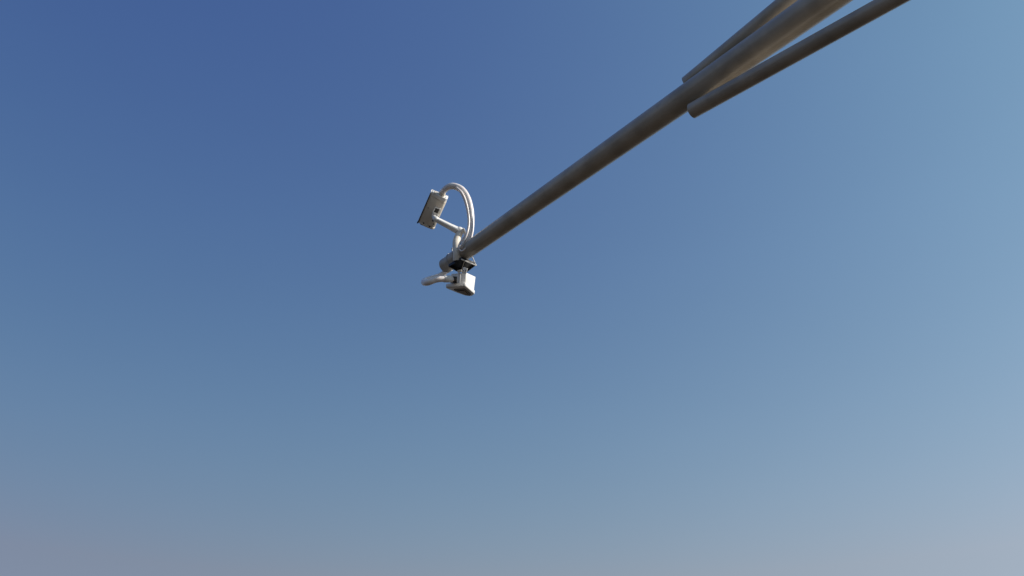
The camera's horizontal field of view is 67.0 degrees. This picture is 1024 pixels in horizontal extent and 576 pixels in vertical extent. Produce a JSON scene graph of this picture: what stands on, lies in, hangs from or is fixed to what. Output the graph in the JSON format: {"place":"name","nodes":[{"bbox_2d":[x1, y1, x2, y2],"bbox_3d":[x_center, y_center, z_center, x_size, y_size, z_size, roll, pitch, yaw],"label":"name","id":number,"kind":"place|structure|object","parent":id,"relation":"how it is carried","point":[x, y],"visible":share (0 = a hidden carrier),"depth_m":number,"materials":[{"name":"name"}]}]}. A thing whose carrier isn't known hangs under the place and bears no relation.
{"place":"outdoors","nodes":[
{"label":"outdoors","id":0,"kind":"place"},
{"bbox_2d":[0,0,1023,575],"label":"sky","id":1,"kind":"structure","parent":0,"point":[780,332],"materials":[{"name":"blue"}]},
{"label":"ground","id":2,"kind":"structure","parent":0,"visible":0},
{"bbox_2d":[439,0,909,272],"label":"camera mast","id":3,"kind":"object","parent":2,"relation":"on","point":[732,66],"visible":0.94,"depth_m":4.21,"materials":[{"name":"grey metal"}]},
{"bbox_2d":[446,248,476,271],"bbox_3d":[-0.376,-0.240,5.785,0.146,0.218,0.213,28,-44,-34],"label":"mounting clamp","id":4,"kind":"object","parent":3,"relation":"attached to","point":[460,263],"visible":0.73,"depth_m":5.75,"materials":[{"name":"black metal"}]},
{"bbox_2d":[417,190,465,260],"bbox_3d":[-0.543,-0.417,5.947,0.324,0.646,0.325,15,-38,-20],"label":"security camera","id":5,"kind":"object","parent":4,"relation":"attached to","point":[432,210],"visible":0.96,"depth_m":5.98,"materials":[{"name":"white plastic"}]},
{"bbox_2d":[438,183,473,251],"bbox_3d":[-0.427,-0.540,5.787,0.293,0.591,0.172,0,-35,0],"label":"cable hose","id":6,"kind":"object","parent":5,"relation":"attached to","point":[466,197],"visible":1,"depth_m":5.79,"materials":[{"name":"plastic"}]},
{"bbox_2d":[446,267,474,295],"bbox_3d":[-0.386,-0.064,5.779,0.215,0.189,0.313,0,-35,0],"label":"security camera","id":7,"kind":"object","parent":4,"relation":"attached to","point":[463,283],"visible":0.99,"depth_m":5.74,"materials":[{"name":"white paint"}]},
{"bbox_2d":[421,271,453,285],"bbox_3d":[-0.557,-0.098,5.752,0.226,0.279,0.207,9,-36,-12],"label":"cable hose","id":8,"kind":"object","parent":7,"relation":"attached to","point":[442,276],"visible":0.99,"depth_m":5.64,"materials":[{"name":"plastic"}]},
{"bbox_2d":[454,289,470,295],"bbox_3d":[-0.369,0.036,5.807,0.097,0.036,0.139,-13,-37,18],"label":"window","id":9,"kind":"structure","parent":7,"relation":"in","point":[463,291],"depth_m":5.79,"materials":[{"name":"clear glass"}]}
]}

